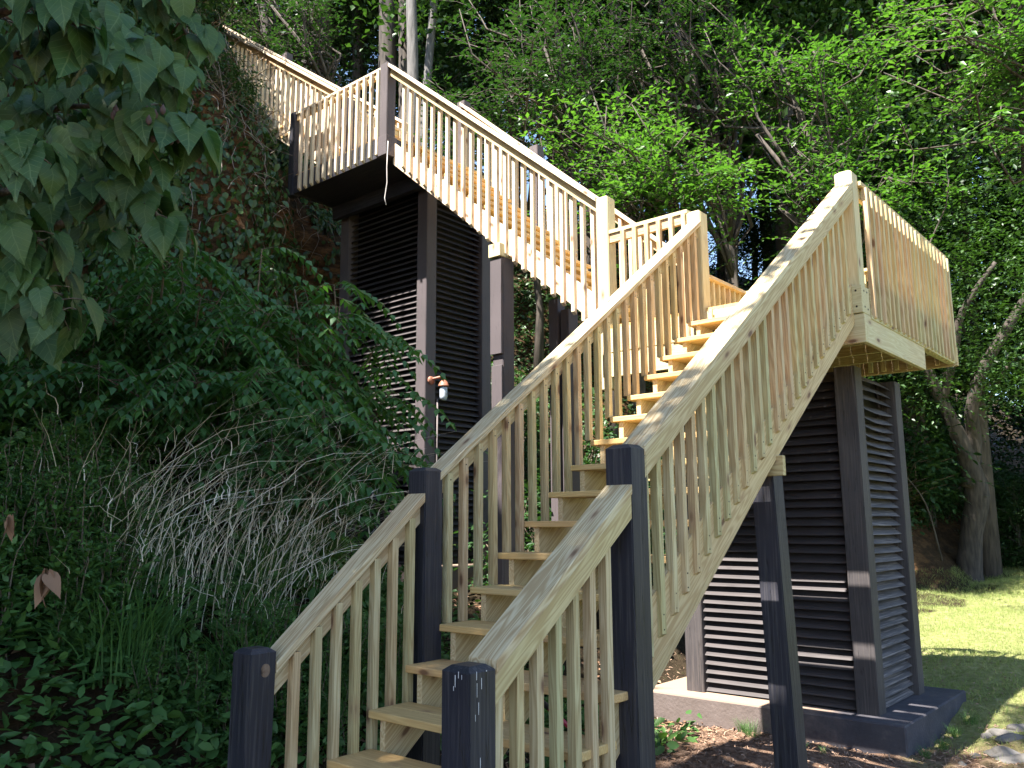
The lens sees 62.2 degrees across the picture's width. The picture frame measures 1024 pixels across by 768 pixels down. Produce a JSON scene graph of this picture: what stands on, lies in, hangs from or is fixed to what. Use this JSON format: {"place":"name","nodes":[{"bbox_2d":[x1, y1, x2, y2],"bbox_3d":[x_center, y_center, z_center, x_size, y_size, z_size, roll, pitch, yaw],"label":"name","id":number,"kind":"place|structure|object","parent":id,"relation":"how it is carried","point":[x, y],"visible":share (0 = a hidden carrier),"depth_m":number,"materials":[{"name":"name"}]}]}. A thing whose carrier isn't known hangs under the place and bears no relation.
{"place":"outdoors","nodes":[
{"label":"outdoors","id":0,"kind":"place"},
{"bbox_2d":[0,0,1023,767],"bbox_3d":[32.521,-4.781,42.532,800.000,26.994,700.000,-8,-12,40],"label":"ground","id":1,"kind":"structure","parent":0,"point":[926,556],"depth_m":9.54,"materials":[{"name":"plant"}]},
{"bbox_2d":[0,441,46,640],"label":"weed","id":2,"kind":"object","parent":1,"relation":"on","point":[6,579],"visible":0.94,"depth_m":4.72,"materials":[{"name":"green plant"}]},
{"bbox_2d":[0,442,47,606],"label":"weed","id":3,"kind":"object","parent":1,"relation":"on","point":[23,526],"visible":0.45,"depth_m":5.01,"materials":[{"name":"green plant"}]},
{"bbox_2d":[0,506,48,660],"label":"weed","id":4,"kind":"object","parent":1,"relation":"on","point":[7,614],"visible":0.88,"depth_m":4.69,"materials":[{"name":"green plant"}]},
{"bbox_2d":[0,481,50,599],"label":"weed","id":5,"kind":"object","parent":1,"relation":"on","point":[22,515],"visible":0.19,"depth_m":5.11,"materials":[{"name":"green plant"}]},
{"bbox_2d":[1,409,85,513],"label":"weed","id":6,"kind":"object","parent":1,"relation":"on","point":[33,434],"visible":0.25,"depth_m":5.80,"materials":[{"name":"green plant"}]},
{"bbox_2d":[4,475,103,617],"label":"weed","id":7,"kind":"object","parent":1,"relation":"on","point":[57,509],"visible":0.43,"depth_m":5.06,"materials":[{"name":"green plant"}]},
{"bbox_2d":[8,403,111,593],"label":"weed","id":8,"kind":"object","parent":1,"relation":"on","point":[52,477],"visible":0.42,"depth_m":5.22,"materials":[{"name":"green plant"}]},
{"bbox_2d":[27,574,95,662],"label":"weed","id":9,"kind":"object","parent":1,"relation":"on","point":[88,585],"visible":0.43,"depth_m":4.89,"materials":[{"name":"green plant"}]},
{"bbox_2d":[11,426,133,623],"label":"weed","id":10,"kind":"object","parent":1,"relation":"on","point":[80,516],"visible":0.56,"depth_m":5.09,"materials":[{"name":"green plant"}]},
{"bbox_2d":[26,535,119,643],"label":"weed","id":11,"kind":"object","parent":1,"relation":"on","point":[42,605],"visible":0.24,"depth_m":4.95,"materials":[{"name":"green plant"}]},
{"bbox_2d":[20,523,152,678],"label":"weed","id":12,"kind":"object","parent":1,"relation":"on","point":[56,643],"visible":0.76,"depth_m":4.96,"materials":[{"name":"green plant"}]},
{"bbox_2d":[44,399,134,502],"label":"weed","id":13,"kind":"object","parent":1,"relation":"on","point":[61,438],"visible":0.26,"depth_m":5.78,"materials":[{"name":"green plant"}]},
{"bbox_2d":[67,448,143,541],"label":"weed","id":14,"kind":"object","parent":1,"relation":"on","point":[115,463],"visible":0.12,"depth_m":5.71,"materials":[{"name":"green plant"}]},
{"bbox_2d":[0,233,222,430],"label":"sumac shrub","id":15,"kind":"object","parent":1,"relation":"on","point":[28,377],"visible":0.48,"depth_m":6.94,"materials":[{"name":"green plant"}]},
{"bbox_2d":[27,477,197,574],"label":"grass tuft","id":16,"kind":"object","parent":1,"relation":"on","point":[156,543],"visible":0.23,"depth_m":5.59,"materials":[{"name":"green plant"}]},
{"bbox_2d":[0,0,225,372],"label":"broad leaved tree","id":17,"kind":"object","parent":1,"relation":"on","point":[71,170],"visible":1,"depth_m":4.17,"materials":[{"name":"green plant"}]},
{"bbox_2d":[34,568,60,609],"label":"withered leaf","id":18,"kind":"object","parent":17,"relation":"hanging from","point":[46,581],"visible":1,"depth_m":3.89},
{"bbox_2d":[80,474,159,621],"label":"weed","id":19,"kind":"object","parent":1,"relation":"on","point":[112,548],"visible":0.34,"depth_m":5.33,"materials":[{"name":"green plant"}]},
{"bbox_2d":[85,484,156,594],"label":"weed","id":20,"kind":"object","parent":1,"relation":"on","point":[100,518],"visible":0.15,"depth_m":5.45,"materials":[{"name":"green plant"}]},
{"bbox_2d":[83,417,161,584],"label":"weed","id":21,"kind":"object","parent":1,"relation":"on","point":[139,510],"visible":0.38,"depth_m":5.47,"materials":[{"name":"green plant"}]},
{"bbox_2d":[102,486,153,637],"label":"weed","id":22,"kind":"object","parent":1,"relation":"on","point":[131,566],"visible":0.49,"depth_m":5.31,"materials":[{"name":"green plant"}]},
{"bbox_2d":[44,593,214,681],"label":"grass tuft","id":23,"kind":"object","parent":1,"relation":"on","point":[128,635],"visible":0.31,"depth_m":4.93,"materials":[{"name":"green plant"}]},
{"bbox_2d":[14,572,247,688],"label":"grass tuft","id":24,"kind":"object","parent":1,"relation":"on","point":[120,648],"visible":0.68,"depth_m":4.87,"materials":[{"name":"green plant"}]},
{"bbox_2d":[101,430,165,508],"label":"weed","id":25,"kind":"object","parent":1,"relation":"on","point":[142,459],"visible":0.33,"depth_m":6.48,"materials":[{"name":"green plant"}]},
{"bbox_2d":[40,558,248,669],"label":"grass tuft","id":26,"kind":"object","parent":1,"relation":"on","point":[170,623],"visible":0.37,"depth_m":5.15,"materials":[{"name":"green plant"}]},
{"bbox_2d":[118,633,185,734],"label":"weed","id":27,"kind":"object","parent":1,"relation":"on","point":[152,674],"visible":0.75,"depth_m":4.88,"materials":[{"name":"green plant"}]},
{"bbox_2d":[16,382,307,554],"bbox_3d":[-2.408,0.705,5.520,2.250,1.213,1.933,-1,-9,2],"label":"dry grass clump","id":28,"kind":"object","parent":1,"relation":"on","point":[165,467],"visible":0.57,"depth_m":5.38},
{"bbox_2d":[44,426,291,619],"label":"dry grass clump","id":29,"kind":"object","parent":1,"relation":"on","point":[169,517],"visible":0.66,"depth_m":5.35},
{"bbox_2d":[0,0,341,495],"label":"vines","id":30,"kind":"object","parent":1,"relation":"on","point":[93,258],"visible":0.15,"depth_m":11.34,"materials":[{"name":"green plant"}]},
{"bbox_2d":[47,378,298,592],"bbox_3d":[-2.229,0.642,5.598,1.649,1.482,1.605,5,-11,-28],"label":"dry grass clump","id":31,"kind":"object","parent":1,"relation":"on","point":[162,497],"visible":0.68,"depth_m":5.50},
{"bbox_2d":[107,483,241,572],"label":"grass tuft","id":32,"kind":"object","parent":1,"relation":"on","point":[170,551],"visible":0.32,"depth_m":5.89,"materials":[{"name":"green plant"}]},
{"bbox_2d":[11,244,366,510],"bbox_3d":[-2.502,-0.025,7.017,2.559,2.214,3.093,3,-10,-20],"label":"sumac shrub","id":33,"kind":"object","parent":1,"relation":"on","point":[190,333],"visible":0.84,"depth_m":6.65,"materials":[{"name":"green plant"}]},
{"bbox_2d":[157,643,225,744],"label":"weed","id":34,"kind":"object","parent":1,"relation":"on","point":[187,717],"visible":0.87,"depth_m":4.97,"materials":[{"name":"green plant"}]},
{"bbox_2d":[199,684,230,767],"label":"weed","id":35,"kind":"object","parent":1,"relation":"on","point":[222,747],"visible":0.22,"depth_m":4.95,"materials":[{"name":"green plant"}]},
{"bbox_2d":[133,435,316,633],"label":"dry grass clump","id":36,"kind":"object","parent":1,"relation":"on","point":[193,577],"visible":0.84,"depth_m":5.50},
{"bbox_2d":[204,576,249,673],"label":"weed","id":37,"kind":"object","parent":1,"relation":"on","point":[223,633],"visible":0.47,"depth_m":5.42,"materials":[{"name":"green plant"}]},
{"bbox_2d":[154,592,305,702],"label":"grass tuft","id":38,"kind":"object","parent":1,"relation":"on","point":[226,682],"visible":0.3,"depth_m":5.20,"materials":[{"name":"green plant"}]},
{"bbox_2d":[199,26,269,119],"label":"bush","id":39,"kind":"object","parent":1,"relation":"on","point":[236,83],"visible":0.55,"depth_m":12.14,"materials":[{"name":"green plant"}]},
{"bbox_2d":[209,582,277,709],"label":"weed","id":40,"kind":"object","parent":1,"relation":"on","point":[245,634],"visible":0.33,"depth_m":5.32,"materials":[{"name":"green plant"}]},
{"bbox_2d":[89,396,399,597],"bbox_3d":[-2.350,0.871,6.087,2.640,1.546,2.074,-9,-13,42],"label":"dry grass clump","id":41,"kind":"object","parent":1,"relation":"on","point":[143,542],"visible":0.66,"depth_m":5.65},
{"bbox_2d":[193,550,310,621],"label":"grass tuft","id":42,"kind":"object","parent":1,"relation":"on","point":[257,595],"visible":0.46,"depth_m":5.84,"materials":[{"name":"green plant"}]},
{"bbox_2d":[145,361,360,598],"bbox_3d":[-1.789,0.639,5.996,1.528,1.732,1.487,5,-11,-31],"label":"dry grass clump","id":43,"kind":"object","parent":1,"relation":"on","point":[237,511],"visible":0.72,"depth_m":5.92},
{"bbox_2d":[111,429,403,595],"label":"dry grass clump","id":44,"kind":"object","parent":1,"relation":"on","point":[212,517],"visible":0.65,"depth_m":5.73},
{"bbox_2d":[173,0,349,539],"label":"dead vines","id":45,"kind":"object","parent":1,"relation":"on","point":[224,95],"visible":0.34,"depth_m":12.24,"materials":[{"name":"plant"}]},
{"bbox_2d":[198,517,324,588],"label":"grass tuft","id":46,"kind":"object","parent":1,"relation":"on","point":[262,555],"visible":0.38,"depth_m":6.17,"materials":[{"name":"green plant"}]},
{"bbox_2d":[204,518,327,587],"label":"grass tuft","id":47,"kind":"object","parent":1,"relation":"on","point":[281,553],"visible":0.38,"depth_m":6.26,"materials":[{"name":"green plant"}]},
{"bbox_2d":[144,442,406,616],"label":"dry grass clump","id":48,"kind":"object","parent":1,"relation":"on","point":[254,540],"visible":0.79,"depth_m":5.78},
{"bbox_2d":[249,592,308,683],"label":"weed","id":49,"kind":"object","parent":1,"relation":"on","point":[259,622],"visible":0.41,"depth_m":5.58,"materials":[{"name":"green plant"}]},
{"bbox_2d":[218,0,356,133],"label":"woodland tree","id":50,"kind":"object","parent":1,"relation":"on","point":[315,56],"visible":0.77,"depth_m":17.13,"materials":[{"name":"green plant"}]},
{"bbox_2d":[135,247,456,557],"bbox_3d":[-1.897,0.156,7.598,3.057,3.080,2.912,-8,-12,40],"label":"sumac shrub","id":51,"kind":"object","parent":1,"relation":"on","point":[359,399],"visible":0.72,"depth_m":7.26,"materials":[{"name":"green plant"}]},
{"bbox_2d":[216,0,377,101],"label":"forest tree","id":52,"kind":"object","parent":1,"relation":"on","point":[257,23],"visible":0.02,"depth_m":24.70,"materials":[{"name":"green plant"}]},
{"bbox_2d":[198,486,404,625],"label":"dry grass clump","id":53,"kind":"object","parent":1,"relation":"on","point":[305,556],"visible":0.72,"depth_m":6.07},
{"bbox_2d":[186,407,432,609],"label":"dry grass clump","id":54,"kind":"object","parent":1,"relation":"on","point":[300,522],"visible":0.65,"depth_m":6.07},
{"bbox_2d":[222,25,408,163],"bbox_3d":[-4.300,-5.228,14.876,6.000,5.587,1.555,-8,-12,40],"label":"stair flight","id":55,"kind":"object","parent":1,"relation":"on","point":[285,89],"visible":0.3,"depth_m":13.37,"materials":[{"name":"brown wood"}]},
{"bbox_2d":[145,483,485,641],"bbox_3d":[-1.443,1.246,5.894,2.113,1.113,1.816,4,-10,-22],"label":"dry grass clump","id":56,"kind":"object","parent":1,"relation":"on","point":[286,561],"visible":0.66,"depth_m":5.72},
{"bbox_2d":[144,422,501,598],"bbox_3d":[-1.714,0.994,6.864,2.686,1.644,2.110,-6,-11,32],"label":"dry grass clump","id":57,"kind":"object","parent":1,"relation":"on","point":[312,521],"visible":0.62,"depth_m":6.38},
{"bbox_2d":[301,650,362,761],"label":"weed","id":58,"kind":"object","parent":1,"relation":"on","point":[342,750],"visible":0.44,"depth_m":5.35,"materials":[{"name":"green plant"}]},
{"bbox_2d":[0,353,701,767],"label":"ground cover","id":59,"kind":"object","parent":1,"relation":"on","point":[86,749],"visible":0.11,"depth_m":5.18,"materials":[{"name":"green plant"}]},
{"bbox_2d":[323,606,384,701],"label":"weed","id":60,"kind":"object","parent":1,"relation":"on","point":[363,680],"visible":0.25,"depth_m":5.89,"materials":[{"name":"green plant"}]},
{"bbox_2d":[251,0,485,140],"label":"forest tree","id":61,"kind":"object","parent":1,"relation":"on","point":[363,56],"visible":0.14,"depth_m":24.83,"materials":[{"name":"green plant"}]},
{"bbox_2d":[1,469,767,767],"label":"leaf litter","id":62,"kind":"object","parent":1,"relation":"on","point":[31,765],"visible":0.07,"depth_m":6.79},
{"bbox_2d":[378,0,395,103],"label":"forest tree","id":63,"kind":"object","parent":1,"relation":"on","point":[390,48],"visible":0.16,"depth_m":20.51,"materials":[{"name":"grey plant"}]},
{"bbox_2d":[322,0,456,132],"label":"tall tree","id":64,"kind":"object","parent":1,"relation":"on","point":[355,74],"visible":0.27,"depth_m":24.51,"materials":[{"name":"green plant"}]},
{"bbox_2d":[333,189,490,590],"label":"louvered tower","id":65,"kind":"structure","parent":1,"relation":"on","point":[417,264],"depth_m":11.93,"materials":[{"name":"brown paint"}]},
{"bbox_2d":[287,61,511,220],"bbox_3d":[-1.579,-3.242,12.644,2.153,1.530,2.682,-8,-12,40],"label":"stair landing","id":66,"kind":"object","parent":65,"relation":"on","point":[352,178],"visible":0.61,"depth_m":11.72,"materials":[{"name":"brown wood"}]},
{"bbox_2d":[282,0,541,170],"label":"forest tree","id":67,"kind":"object","parent":1,"relation":"on","point":[440,71],"visible":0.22,"depth_m":24.37,"materials":[{"name":"green plant"}]},
{"bbox_2d":[406,0,418,134],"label":"forest tree","id":68,"kind":"object","parent":1,"relation":"on","point":[412,40],"visible":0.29,"depth_m":17.59,"materials":[{"name":"grey plant"}]},
{"bbox_2d":[329,0,514,119],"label":"tall tree","id":69,"kind":"object","parent":1,"relation":"on","point":[401,26],"visible":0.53,"depth_m":20.04,"materials":[{"name":"green plant"}]},
{"bbox_2d":[420,0,437,146],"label":"forest tree","id":70,"kind":"object","parent":1,"relation":"on","point":[429,55],"visible":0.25,"depth_m":19.36,"materials":[{"name":"grey plant"}]},
{"bbox_2d":[413,56,559,405],"bbox_3d":[-0.597,-3.256,17.174,3.283,7.726,3.404,-2,-10,9],"label":"woodland tree","id":71,"kind":"object","parent":1,"relation":"on","point":[539,346],"visible":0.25,"depth_m":17.11,"materials":[{"name":"green plant"}]},
{"bbox_2d":[488,242,514,584],"bbox_3d":[-0.107,0.779,9.150,0.170,4.718,0.250,-8,-12,40],"label":"support post","id":72,"kind":"object","parent":1,"relation":"on","point":[502,315],"visible":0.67,"depth_m":9.28,"materials":[{"name":"brown paint"}]},
{"bbox_2d":[227,182,854,767],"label":"stair flight","id":73,"kind":"object","parent":1,"relation":"on","point":[753,370],"visible":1,"depth_m":4.52,"materials":[{"name":"brown wood"}]},
{"bbox_2d":[448,0,643,166],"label":"forest tree","id":74,"kind":"object","parent":1,"relation":"on","point":[502,31],"visible":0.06,"depth_m":24.37,"materials":[{"name":"green plant"}]},
{"bbox_2d":[430,0,666,438],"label":"woodland tree","id":75,"kind":"object","parent":1,"relation":"on","point":[557,84],"visible":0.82,"depth_m":16.06,"materials":[{"name":"green plant"}]},
{"bbox_2d":[452,451,652,592],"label":"bush","id":76,"kind":"object","parent":1,"relation":"on","point":[529,544],"visible":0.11,"depth_m":10.98,"materials":[{"name":"green plant"}]},
{"bbox_2d":[549,299,581,588],"bbox_3d":[0.644,1.117,10.158,0.290,4.369,0.220,-8,-12,40],"label":"support post","id":77,"kind":"object","parent":1,"relation":"on","point":[563,323],"visible":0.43,"depth_m":10.29,"materials":[{"name":"brown paint"}]},
{"bbox_2d":[143,603,1023,767],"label":"wood chips","id":78,"kind":"object","parent":1,"relation":"on","point":[770,741],"visible":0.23,"depth_m":6.81,"materials":[{"name":"wood"}]},
{"bbox_2d":[451,0,739,276],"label":"forest tree","id":79,"kind":"object","parent":1,"relation":"on","point":[599,96],"visible":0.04,"depth_m":21.39,"materials":[{"name":"green plant"}]},
{"bbox_2d":[299,109,936,584],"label":"undergrowth","id":80,"kind":"object","parent":1,"relation":"on","point":[631,405],"visible":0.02,"depth_m":18.26,"materials":[{"name":"green plant"}]},
{"bbox_2d":[521,0,761,412],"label":"tall tree","id":81,"kind":"object","parent":1,"relation":"on","point":[642,383],"visible":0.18,"depth_m":17.52,"materials":[{"name":"green plant"}]},
{"bbox_2d":[513,79,788,314],"bbox_3d":[2.261,-0.930,13.694,4.472,8.576,3.182,-4,-10,20],"label":"elm tree","id":82,"kind":"object","parent":1,"relation":"on","point":[668,194],"visible":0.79,"depth_m":14.01,"materials":[{"name":"green plant"}]},
{"bbox_2d":[544,0,838,287],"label":"woodland tree","id":83,"kind":"object","parent":1,"relation":"on","point":[683,50],"visible":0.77,"depth_m":16.89,"materials":[{"name":"green plant"}]},
{"bbox_2d":[593,0,842,303],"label":"tall tree","id":84,"kind":"object","parent":1,"relation":"on","point":[727,275],"visible":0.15,"depth_m":18.59,"materials":[{"name":"green plant"}]},
{"bbox_2d":[648,454,807,767],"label":"support post","id":85,"kind":"object","parent":1,"relation":"on","point":[784,691],"visible":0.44,"depth_m":5.23,"materials":[{"name":"blue paint"}]},
{"bbox_2d":[708,189,775,290],"bbox_3d":[6.631,-2.692,23.309,4.628,5.749,4.723,-1,-10,7],"label":"forest tree","id":86,"kind":"object","parent":1,"relation":"on","point":[747,247],"visible":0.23,"depth_m":22.86,"materials":[{"name":"green plant"}]},
{"bbox_2d":[592,0,950,256],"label":"forest tree","id":87,"kind":"object","parent":1,"relation":"on","point":[837,25],"visible":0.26,"depth_m":19.00,"materials":[{"name":"green plant"}]},
{"bbox_2d":[650,0,938,235],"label":"tall tree","id":88,"kind":"object","parent":1,"relation":"on","point":[785,112],"visible":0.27,"depth_m":17.52,"materials":[{"name":"green plant"}]},
{"bbox_2d":[630,0,967,255],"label":"elm tree","id":89,"kind":"object","parent":1,"relation":"on","point":[821,185],"visible":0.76,"depth_m":15.51,"materials":[{"name":"green plant"}]},
{"bbox_2d":[653,366,965,757],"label":"louvered tower","id":90,"kind":"structure","parent":1,"relation":"on","point":[849,536],"depth_m":7.83,"materials":[{"name":"brown paint"}]},
{"bbox_2d":[596,170,958,390],"bbox_3d":[2.731,-0.892,8.654,2.569,1.976,2.818,-8,-12,40],"label":"stair landing","id":91,"kind":"object","parent":90,"relation":"on","point":[903,311],"visible":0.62,"depth_m":7.84,"materials":[{"name":"brown wood"}]},
{"bbox_2d":[388,63,676,323],"bbox_3d":[0.207,-2.232,10.287,3.543,4.197,1.648,-8,-12,40],"label":"stair flight","id":92,"kind":"object","parent":91,"relation":"attached to","point":[463,191],"visible":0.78,"depth_m":9.84,"materials":[{"name":"brown wood"}]},
{"bbox_2d":[652,0,1023,526],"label":"tall tree","id":93,"kind":"object","parent":1,"relation":"on","point":[957,234],"visible":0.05,"depth_m":19.23,"materials":[{"name":"green plant"}]},
{"bbox_2d":[739,140,1023,581],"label":"leaning tree","id":94,"kind":"object","parent":1,"relation":"on","point":[969,560],"visible":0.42,"depth_m":16.96,"materials":[{"name":"green plant"}]},
{"bbox_2d":[758,64,1023,507],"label":"forest tree","id":95,"kind":"object","parent":1,"relation":"on","point":[938,372],"visible":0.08,"depth_m":18.67,"materials":[{"name":"green plant"}]},
{"bbox_2d":[768,0,1023,343],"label":"tall tree","id":96,"kind":"object","parent":1,"relation":"on","point":[909,64],"visible":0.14,"depth_m":19.37,"materials":[{"name":"green plant"}]},
{"bbox_2d":[785,0,1023,577],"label":"forest tree","id":97,"kind":"object","parent":1,"relation":"on","point":[992,561],"visible":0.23,"depth_m":18.29,"materials":[{"name":"green plant"}]},
{"bbox_2d":[853,0,1023,188],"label":"elm tree","id":98,"kind":"object","parent":1,"relation":"on","point":[1010,53],"visible":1,"depth_m":11.62,"materials":[{"name":"green plant"}]},
{"bbox_2d":[853,0,1023,425],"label":"forest tree","id":99,"kind":"object","parent":1,"relation":"on","point":[1017,191],"visible":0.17,"depth_m":18.53,"materials":[{"name":"green plant"}]},
{"bbox_2d":[877,374,1002,509],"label":"bush","id":100,"kind":"object","parent":1,"relation":"on","point":[937,435],"visible":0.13,"depth_m":17.80,"materials":[{"name":"green plant"}]},
{"bbox_2d":[901,402,998,525],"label":"bush","id":101,"kind":"object","parent":1,"relation":"on","point":[930,466],"visible":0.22,"depth_m":17.37,"materials":[{"name":"green plant"}]},
{"bbox_2d":[912,402,1000,531],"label":"bush","id":102,"kind":"object","parent":1,"relation":"on","point":[950,501],"visible":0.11,"depth_m":19.46,"materials":[{"name":"green plant"}]},
{"bbox_2d":[932,104,1023,474],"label":"forest tree","id":103,"kind":"object","parent":1,"relation":"on","point":[1013,419],"visible":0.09,"depth_m":23.27,"materials":[{"name":"green plant"}]},
{"bbox_2d":[952,466,1023,569],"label":"bush","id":104,"kind":"object","parent":1,"relation":"on","point":[1007,513],"visible":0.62,"depth_m":19.14,"materials":[{"name":"green plant"}]},
{"bbox_2d":[336,0,1023,404],"label":"sky","id":105,"kind":"structure","parent":0,"point":[526,137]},
{"bbox_2d":[916,566,1023,764],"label":"lawn grass","id":106,"kind":"structure","parent":0,"point":[981,597],"depth_m":12.06,"materials":[{"name":"plant"}]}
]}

